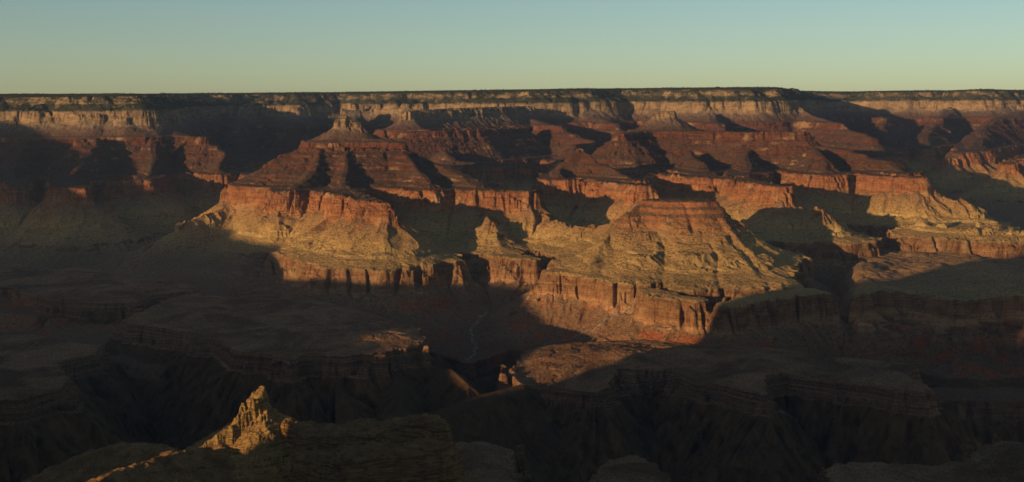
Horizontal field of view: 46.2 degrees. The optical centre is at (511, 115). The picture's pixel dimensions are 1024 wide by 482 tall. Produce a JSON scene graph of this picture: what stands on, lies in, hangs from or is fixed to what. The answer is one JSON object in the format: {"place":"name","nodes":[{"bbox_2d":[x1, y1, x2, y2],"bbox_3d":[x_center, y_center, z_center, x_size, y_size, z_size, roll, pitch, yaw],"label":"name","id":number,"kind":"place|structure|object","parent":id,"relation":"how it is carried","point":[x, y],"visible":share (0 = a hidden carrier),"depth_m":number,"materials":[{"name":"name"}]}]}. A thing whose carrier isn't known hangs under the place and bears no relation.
{"place":"outdoors","nodes":[
{"label":"outdoors","id":0,"kind":"place"},
{"bbox_2d":[22,438,248,481],"bbox_3d":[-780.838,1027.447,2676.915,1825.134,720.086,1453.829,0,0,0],"label":"foreground ridge","id":1,"kind":"structure","parent":0,"point":[121,461],"depth_m":2453.29,"materials":[{"name":"brown stone"}]},
{"bbox_2d":[186,385,294,481],"bbox_3d":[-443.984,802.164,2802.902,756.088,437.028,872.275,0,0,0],"label":"rock pinnacle","id":2,"kind":"object","parent":1,"relation":"on","point":[252,434],"visible":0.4,"depth_m":2505.73,"materials":[{"name":"brown stone"}]},
{"bbox_2d":[107,115,594,290],"bbox_3d":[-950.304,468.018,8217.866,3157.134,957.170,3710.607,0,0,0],"label":"temple butte","id":3,"kind":"object","parent":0,"point":[345,196],"visible":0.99,"depth_m":7467.62,"materials":[{"name":"brown stone"}]},
{"bbox_2d":[282,413,466,481],"bbox_3d":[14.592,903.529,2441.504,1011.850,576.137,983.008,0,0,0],"label":"rock block","id":4,"kind":"object","parent":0,"point":[416,447],"visible":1,"depth_m":2328.44,"materials":[{"name":"brown stone"}]},
{"bbox_2d":[374,106,556,189],"bbox_3d":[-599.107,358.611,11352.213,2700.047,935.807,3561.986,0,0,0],"label":"dark red stepped slope","id":5,"kind":"structure","parent":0,"point":[505,148],"depth_m":11193.40,"materials":[{"name":"brown stone"}]},
{"bbox_2d":[0,267,942,425],"bbox_3d":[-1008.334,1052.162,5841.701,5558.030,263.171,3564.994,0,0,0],"label":"plateau","id":6,"kind":"structure","parent":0,"point":[286,338],"depth_m":5099.55,"materials":[{"name":"brown stone"}]},
{"bbox_2d":[0,87,1023,263],"bbox_3d":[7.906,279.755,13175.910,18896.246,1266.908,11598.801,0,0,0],"label":"shadowed red canyon wall","id":7,"kind":"structure","parent":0,"point":[91,184],"depth_m":11576.76,"materials":[{"name":"brown stone"}]},
{"bbox_2d":[0,86,1020,110],"bbox_3d":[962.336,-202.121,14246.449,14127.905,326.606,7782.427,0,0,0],"label":"forest","id":8,"kind":"object","parent":7,"relation":"on","point":[25,104],"visible":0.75,"depth_m":13528.92,"materials":[{"name":"green plant"}]},
{"bbox_2d":[0,312,1023,481],"bbox_3d":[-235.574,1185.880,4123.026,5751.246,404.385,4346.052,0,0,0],"label":"gorge","id":9,"kind":"structure","parent":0,"point":[189,400],"depth_m":4685.83,"materials":[{"name":"brown stone"}]},
{"bbox_2d":[0,212,1023,423],"bbox_3d":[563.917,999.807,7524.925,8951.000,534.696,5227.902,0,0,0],"label":"canyon floor","id":10,"kind":"structure","parent":0,"point":[942,312],"depth_m":5926.81,"materials":[{"name":"brown stone"}]},
{"bbox_2d":[465,310,488,359],"bbox_3d":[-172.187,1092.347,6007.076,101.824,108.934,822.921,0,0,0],"label":"creek bed","id":11,"kind":"object","parent":10,"relation":"on","point":[471,340],"visible":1,"depth_m":6117.94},
{"bbox_2d":[544,293,636,344],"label":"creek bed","id":12,"kind":"object","parent":10,"relation":"on","point":[606,318],"visible":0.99,"depth_m":5966.96,"materials":[{"name":"brown stone"}]},
{"bbox_2d":[536,197,837,311],"bbox_3d":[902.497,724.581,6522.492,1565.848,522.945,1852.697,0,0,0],"label":"pyramid butte","id":13,"kind":"object","parent":10,"relation":"on","point":[689,250],"visible":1,"depth_m":6342.24,"materials":[{"name":"brown stone"}]},
{"bbox_2d":[0,0,1023,93],"label":"sky","id":14,"kind":"structure","parent":0,"point":[47,46],"materials":[{"name":"blue"}]},
{"bbox_2d":[532,148,660,228],"bbox_3d":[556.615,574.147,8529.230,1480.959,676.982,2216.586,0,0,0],"label":"red butte","id":15,"kind":"object","parent":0,"point":[579,187],"visible":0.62,"depth_m":8318.66,"materials":[{"name":"brown stone"}]},
{"bbox_2d":[455,434,1023,481],"bbox_3d":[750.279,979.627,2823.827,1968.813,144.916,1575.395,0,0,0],"label":"shelf","id":16,"kind":"object","parent":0,"point":[996,460],"visible":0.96,"depth_m":3195.76,"materials":[{"name":"brown stone"}]},
{"bbox_2d":[591,110,924,268],"bbox_3d":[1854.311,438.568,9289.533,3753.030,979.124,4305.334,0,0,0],"label":"stepped ridge","id":17,"kind":"structure","parent":0,"point":[793,192],"depth_m":8821.86,"materials":[{"name":"brown stone"}]},
{"bbox_2d":[852,172,1023,258],"bbox_3d":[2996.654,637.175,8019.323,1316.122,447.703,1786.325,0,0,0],"label":"red mesa","id":18,"kind":"structure","parent":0,"point":[915,213],"depth_m":8135.22,"materials":[{"name":"brown stone"}]}
]}

